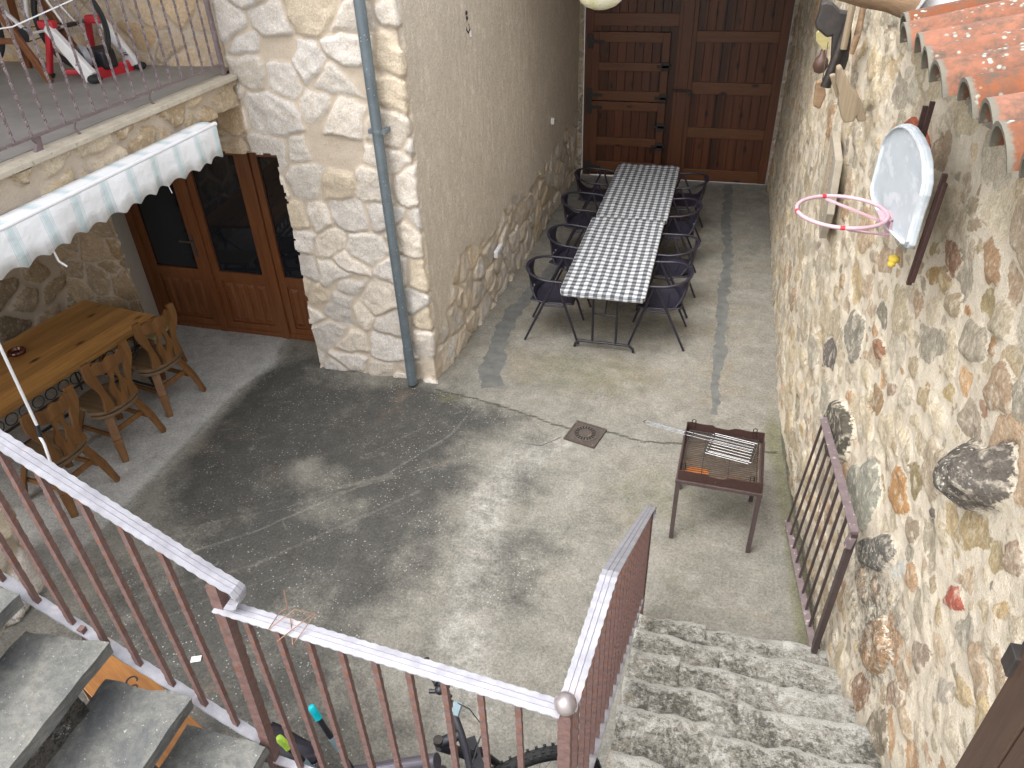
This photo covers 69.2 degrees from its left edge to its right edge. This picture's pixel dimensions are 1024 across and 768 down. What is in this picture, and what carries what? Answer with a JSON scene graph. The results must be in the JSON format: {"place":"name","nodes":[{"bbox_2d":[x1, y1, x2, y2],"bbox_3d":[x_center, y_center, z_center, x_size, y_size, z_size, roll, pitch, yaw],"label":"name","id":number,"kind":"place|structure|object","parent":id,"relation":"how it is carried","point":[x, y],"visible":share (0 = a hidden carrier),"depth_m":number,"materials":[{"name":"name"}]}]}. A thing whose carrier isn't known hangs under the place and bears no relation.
{"place":"outdoors","nodes":[
{"label":"outdoors","id":0,"kind":"place"},
{"bbox_2d":[0,174,819,767],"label":"courtyard floor","id":1,"kind":"structure","parent":0,"point":[398,542],"depth_m":5.70,"materials":[{"name":"concrete"}]},
{"bbox_2d":[19,384,119,517],"bbox_3d":[-3.503,0.465,5.623,0.572,0.934,0.486,11,37,18],"label":"wooden chair","id":2,"kind":"object","parent":1,"relation":"on","point":[67,445],"visible":0.74,"depth_m":5.54,"materials":[{"name":"brown wood"}]},
{"bbox_2d":[0,300,155,444],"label":"wooden table","id":3,"kind":"object","parent":1,"relation":"on","point":[62,345],"visible":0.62,"depth_m":6.28,"materials":[{"name":"brown wood"}]},
{"bbox_2d":[7,346,25,356],"bbox_3d":[-4.127,-0.270,6.181,0.140,0.032,0.140,7,36,13],"label":"ashtray","id":4,"kind":"object","parent":3,"relation":"on","point":[16,351],"visible":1,"depth_m":6.18,"materials":[{"name":"brown glass"}]},
{"bbox_2d":[78,339,165,462],"bbox_3d":[-3.374,0.097,6.144,0.572,0.934,0.485,12,37,20],"label":"wooden chair","id":5,"kind":"object","parent":1,"relation":"on","point":[109,401],"visible":0.94,"depth_m":6.04,"materials":[{"name":"brown wood"}]},
{"bbox_2d":[82,637,165,700],"bbox_3d":[-1.808,1.761,3.699,0.583,0.902,0.220,22,42,31],"label":"stored board","id":6,"kind":"object","parent":1,"relation":"on","point":[113,668],"visible":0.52,"depth_m":3.47,"materials":[{"name":"orange wood"}]},
{"bbox_2d":[98,324,187,375],"bbox_3d":[-3.684,-0.394,7.281,0.840,0.464,0.340,11,37,18],"label":"bench","id":7,"kind":"object","parent":1,"relation":"on","point":[151,337],"visible":0.2,"depth_m":7.08,"materials":[{"name":"brown wood"}]},
{"bbox_2d":[131,302,205,416],"bbox_3d":[-3.230,-0.257,6.646,0.572,0.934,0.485,13,38,21],"label":"wooden chair","id":8,"kind":"object","parent":1,"relation":"on","point":[155,362],"visible":0.94,"depth_m":6.54,"materials":[{"name":"brown wood"}]},
{"bbox_2d":[154,715,203,767],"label":"stored board","id":9,"kind":"object","parent":1,"relation":"on","point":[189,720],"visible":0.01,"depth_m":3.31,"materials":[{"name":"orange wood"}]},
{"bbox_2d":[190,655,201,662],"bbox_3d":[-1.942,1.690,4.560,0.060,0.004,0.040,-6,35,-5],"label":"paper scrap","id":10,"kind":"object","parent":1,"relation":"on","point":[195,658],"visible":1,"depth_m":4.56,"materials":[{"name":"white paper"}]},
{"bbox_2d":[0,0,579,633],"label":"stone house","id":11,"kind":"structure","parent":1,"relation":"on","point":[270,222],"depth_m":6.50,"materials":[{"name":"stone"}]},
{"bbox_2d":[0,0,76,82],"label":"wooden trestle","id":12,"kind":"object","parent":11,"relation":"on","point":[30,58],"visible":0.6,"depth_m":5.64,"materials":[{"name":"brown wood"}]},
{"bbox_2d":[37,14,146,83],"bbox_3d":[-3.287,-2.620,5.771,0.618,0.435,0.572,14,38,22],"label":"bike trainer","id":13,"kind":"object","parent":11,"relation":"on","point":[62,43],"visible":0.71,"depth_m":5.69,"materials":[{"name":"white metal"}]},
{"bbox_2d":[0,0,110,68],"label":"road bicycle","id":14,"kind":"object","parent":13,"relation":"on","point":[23,31],"visible":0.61,"depth_m":5.68,"materials":[{"name":"metal"}]},
{"bbox_2d":[0,121,222,279],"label":"awning","id":15,"kind":"object","parent":11,"relation":"attached to","point":[49,223],"visible":1,"depth_m":4.41,"materials":[{"name":"fabric"}]},
{"bbox_2d":[0,343,51,461],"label":"awning crank","id":16,"kind":"object","parent":15,"relation":"hanging from","point":[36,426],"visible":0.9,"depth_m":4.10,"materials":[{"name":"white metal"}]},
{"bbox_2d":[0,0,226,152],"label":"balcony railing","id":17,"kind":"object","parent":11,"relation":"on","point":[37,141],"visible":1,"depth_m":4.57,"materials":[{"name":"metal"}]},
{"bbox_2d":[0,0,72,28],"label":"clothesline","id":18,"kind":"object","parent":17,"relation":"attached to","point":[36,15],"visible":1,"depth_m":4.10,"materials":[{"name":"white"}]},
{"bbox_2d":[130,179,218,324],"bbox_3d":[-3.440,-1.451,7.407,0.655,1.930,0.104,7,36,13],"label":"door","id":19,"kind":"structure","parent":11,"relation":"in","point":[161,220],"depth_m":7.54,"materials":[{"name":"brown wood"}]},
{"bbox_2d":[186,151,281,332],"bbox_3d":[-2.719,-1.376,7.258,0.645,1.930,0.050,7,36,13],"label":"door","id":20,"kind":"structure","parent":11,"relation":"in","point":[218,192],"depth_m":7.26,"materials":[{"name":"brown wood"}]},
{"bbox_2d":[248,153,313,335],"bbox_3d":[-2.055,-1.293,7.100,0.550,1.930,0.050,7,36,13],"label":"door","id":21,"kind":"structure","parent":11,"relation":"in","point":[270,191],"depth_m":7.08,"materials":[{"name":"brown wood"}]},
{"bbox_2d":[353,0,416,385],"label":"downpipe","id":22,"kind":"object","parent":11,"relation":"attached to","point":[376,131],"visible":1,"depth_m":5.76,"materials":[{"name":"grey metal"}]},
{"bbox_2d":[465,11,471,36],"bbox_3d":[-0.411,-3.741,5.861,0.046,1.846,0.102,7,36,13],"label":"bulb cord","id":23,"kind":"object","parent":11,"relation":"attached to","point":[469,31],"visible":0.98,"depth_m":6.31,"materials":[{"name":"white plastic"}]},
{"bbox_2d":[494,244,502,257],"bbox_3d":[-0.143,-1.417,7.896,0.046,0.070,0.220,7,36,13],"label":"outlet box","id":24,"kind":"object","parent":11,"relation":"attached to","point":[498,250],"visible":1,"depth_m":7.85,"materials":[{"name":"white plastic"}]},
{"bbox_2d":[276,735,315,767],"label":"mop pole","id":25,"kind":"object","parent":1,"relation":"on","point":[282,741],"visible":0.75,"depth_m":3.03,"materials":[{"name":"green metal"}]},
{"bbox_2d":[308,704,353,767],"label":"broom pole","id":26,"kind":"object","parent":1,"relation":"on","point":[315,713],"visible":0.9,"depth_m":3.12,"materials":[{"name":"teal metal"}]},
{"bbox_2d":[95,376,609,734],"bbox_3d":[-1.070,1.069,5.410,3.689,0.009,3.581,7,36,13],"label":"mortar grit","id":27,"kind":"object","parent":1,"relation":"on","point":[392,489],"visible":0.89,"depth_m":5.89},
{"bbox_2d":[259,657,601,767],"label":"mountain bike","id":28,"kind":"object","parent":1,"relation":"on","point":[470,752],"visible":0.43,"depth_m":3.12,"materials":[{"name":"metal"}]},
{"bbox_2d":[524,255,583,343],"bbox_3d":[0.427,-0.863,7.455,0.568,0.740,0.565,5,35,11],"label":"bistro chair","id":29,"kind":"object","parent":1,"relation":"on","point":[544,291],"visible":0.88,"depth_m":7.37,"materials":[{"name":"black plastic"}]},
{"bbox_2d":[547,223,590,306],"bbox_3d":[0.665,-1.312,8.088,0.568,0.740,0.565,11,37,18],"label":"bistro chair","id":30,"kind":"object","parent":1,"relation":"on","point":[558,248],"visible":0.64,"depth_m":8.04,"materials":[{"name":"black plastic"}]},
{"bbox_2d":[561,191,603,244],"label":"bistro chair","id":31,"kind":"object","parent":1,"relation":"on","point":[582,218],"visible":0.66,"depth_m":8.88,"materials":[{"name":"black plastic"}]},
{"bbox_2d":[563,420,606,448],"bbox_3d":[0.617,0.423,6.243,0.279,0.030,0.270,16,39,24],"label":"drain cover","id":32,"kind":"object","parent":1,"relation":"on","point":[585,434],"visible":1,"depth_m":6.23,"materials":[{"name":"metal"}]},
{"bbox_2d":[574,167,614,212],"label":"bistro chair","id":33,"kind":"object","parent":1,"relation":"on","point":[583,188],"visible":0.69,"depth_m":9.56,"materials":[{"name":"black plastic"}]},
{"bbox_2d":[569,296,635,352],"bbox_3d":[1.062,-1.002,7.644,0.740,0.705,1.800,7,36,13],"label":"folding table","id":34,"kind":"object","parent":1,"relation":"on","point":[615,343],"visible":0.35,"depth_m":7.20,"materials":[{"name":"grey metal"}]},
{"bbox_2d":[560,217,663,302],"bbox_3d":[1.043,-1.293,7.431,0.784,0.064,1.830,7,36,13],"label":"tablecloth","id":35,"kind":"object","parent":34,"relation":"on","point":[614,258],"visible":1,"depth_m":7.27,"materials":[{"name":"fabric"}]},
{"bbox_2d":[561,505,656,767],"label":"stair railing","id":36,"kind":"object","parent":1,"relation":"on","point":[598,660],"visible":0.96,"depth_m":2.67,"materials":[{"name":"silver metal"}]},
{"bbox_2d":[627,261,693,350],"bbox_3d":[1.461,-0.786,7.286,0.568,0.740,0.565,6,36,12],"label":"bistro chair","id":37,"kind":"object","parent":1,"relation":"on","point":[668,297],"visible":0.92,"depth_m":7.19,"materials":[{"name":"black plastic"}]},
{"bbox_2d":[635,233,700,317],"bbox_3d":[1.658,-1.169,7.824,0.568,0.740,0.565,11,37,18],"label":"bistro chair","id":38,"kind":"object","parent":1,"relation":"on","point":[672,270],"visible":0.72,"depth_m":7.74,"materials":[{"name":"black plastic"}]},
{"bbox_2d":[658,197,702,272],"bbox_3d":[1.895,-1.748,8.645,0.568,0.740,0.565,4,35,9],"label":"bistro chair","id":39,"kind":"object","parent":1,"relation":"on","point":[680,226],"visible":0.81,"depth_m":8.56,"materials":[{"name":"black plastic"}]},
{"bbox_2d":[575,0,799,184],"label":"passage end wall","id":40,"kind":"structure","parent":1,"relation":"on","point":[580,111],"depth_m":10.50,"materials":[{"name":"stone"}]},
{"bbox_2d":[582,0,794,183],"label":"wooden gate","id":41,"kind":"structure","parent":40,"relation":"attached to","point":[689,85],"depth_m":10.36,"materials":[{"name":"brown wood"}]},
{"bbox_2d":[589,100,665,171],"bbox_3d":[1.683,-3.633,10.951,1.070,1.030,0.065,7,36,13],"label":"wicket door","id":42,"kind":"structure","parent":41,"relation":"in","point":[611,115],"depth_m":10.91,"materials":[{"name":"brown wood"}]},
{"bbox_2d":[591,31,670,101],"bbox_3d":[1.651,-4.440,10.391,1.070,0.905,0.065,7,36,13],"label":"wicket door","id":43,"kind":"structure","parent":41,"relation":"in","point":[604,63],"depth_m":10.37,"materials":[{"name":"brown wood"}]},
{"bbox_2d":[670,172,709,241],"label":"bistro chair","id":44,"kind":"object","parent":1,"relation":"on","point":[688,204],"visible":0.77,"depth_m":9.26,"materials":[{"name":"black plastic"}]},
{"bbox_2d":[669,419,764,553],"bbox_3d":[1.444,0.703,5.213,0.560,0.676,0.560,8,36,15],"label":"barbecue","id":45,"kind":"object","parent":1,"relation":"on","point":[698,466],"visible":0.95,"depth_m":5.04,"materials":[{"name":"brown paint"}]},
{"bbox_2d":[643,420,757,464],"bbox_3d":[1.290,0.381,5.178,0.797,0.036,0.222,14,38,22],"label":"grill basket","id":46,"kind":"object","parent":45,"relation":"on","point":[666,426],"visible":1,"depth_m":5.14,"materials":[{"name":"silver metal"}]},
{"bbox_2d":[605,614,880,767],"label":"stone staircase","id":47,"kind":"structure","parent":1,"relation":"on","point":[694,695],"depth_m":3.50,"materials":[{"name":"grey stone"}]},
{"bbox_2d":[784,417,859,654],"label":"metal gate","id":48,"kind":"structure","parent":1,"relation":"on","point":[815,639],"depth_m":4.26,"materials":[{"name":"metal"}]},
{"bbox_2d":[767,0,1023,767],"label":"boundary wall","id":49,"kind":"structure","parent":1,"relation":"on","point":[913,393],"depth_m":3.12,"materials":[{"name":"stone"}]},
{"bbox_2d":[819,131,842,238],"bbox_3d":[2.105,-1.304,4.920,0.051,0.578,0.538,7,36,13],"label":"wooden board","id":50,"kind":"object","parent":49,"relation":"attached to","point":[832,174],"depth_m":4.81,"materials":[{"name":"grey wood"}]},
{"bbox_2d":[813,0,865,122],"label":"hanging tools","id":51,"kind":"object","parent":49,"relation":"attached to","point":[833,21],"visible":1,"depth_m":4.47,"materials":[{"name":"wood"}]},
{"bbox_2d":[795,101,947,284],"bbox_3d":[1.470,-0.898,3.164,0.452,0.601,0.988,7,36,13],"label":"basketball hoop","id":52,"kind":"object","parent":49,"relation":"attached to","point":[901,186],"visible":1,"depth_m":3.03,"materials":[{"name":"pink paint"}]},
{"bbox_2d":[887,254,899,267],"bbox_3d":[1.666,-0.538,3.239,0.051,0.049,0.060,7,36,13],"label":"yellow sponge","id":53,"kind":"object","parent":49,"relation":"attached to","point":[894,259],"visible":1,"depth_m":3.23,"materials":[{"name":"plastic"}]},
{"bbox_2d":[915,0,957,9],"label":"cement cap","id":54,"kind":"object","parent":49,"relation":"on","point":[925,3],"visible":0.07,"depth_m":3.13,"materials":[{"name":"white concrete"}]},
{"bbox_2d":[838,0,920,17],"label":"log beam","id":55,"kind":"structure","parent":54,"relation":"on","point":[897,8],"depth_m":3.12,"materials":[{"name":"brown wood"}]},
{"bbox_2d":[955,641,1023,767],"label":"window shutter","id":56,"kind":"object","parent":49,"relation":"attached to","point":[997,741],"depth_m":1.50,"materials":[{"name":"brown wood"}]},
{"bbox_2d":[579,0,621,9],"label":"ceiling lamp","id":57,"kind":"object","parent":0,"point":[599,4],"visible":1,"depth_m":4.88,"materials":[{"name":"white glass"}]},
{"bbox_2d":[596,163,679,223],"bbox_3d":[1.539,-2.307,8.872,0.784,0.063,1.830,7,36,13],"label":"tablecloth","id":58,"kind":"object","parent":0,"point":[641,191],"visible":0.98,"depth_m":8.76,"materials":[{"name":"fabric"}]},
{"bbox_2d":[585,174,764,184],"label":"ground","id":59,"kind":"structure","parent":0,"point":[689,180],"depth_m":11.28,"materials":[{"name":"grey concrete"}]},
{"bbox_3d":[-0.499,2.417,2.392,1.251,1.208,1.452,7,36,13],"label":"stone landing","id":60,"kind":"object","parent":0,"visible":0},
{"bbox_2d":[0,588,269,767],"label":"slab staircase","id":61,"kind":"structure","parent":60,"relation":"on","point":[49,718],"depth_m":2.44,"materials":[{"name":"concrete"}]},
{"bbox_2d":[0,429,284,767],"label":"stair railing","id":62,"kind":"object","parent":61,"relation":"attached to","point":[220,585],"visible":0.99,"depth_m":2.30,"materials":[{"name":"silver metal"}]},
{"bbox_2d":[212,604,576,767],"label":"landing railing","id":63,"kind":"object","parent":60,"relation":"on","point":[560,707],"visible":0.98,"depth_m":2.13,"materials":[{"name":"silver metal"}]},
{"bbox_2d":[268,590,314,644],"bbox_3d":[-0.636,0.670,2.126,0.128,0.112,0.098,7,36,13],"label":"wire loop","id":64,"kind":"object","parent":63,"relation":"attached to","point":[271,626],"visible":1,"depth_m":2.14,"materials":[{"name":"silver metal"}]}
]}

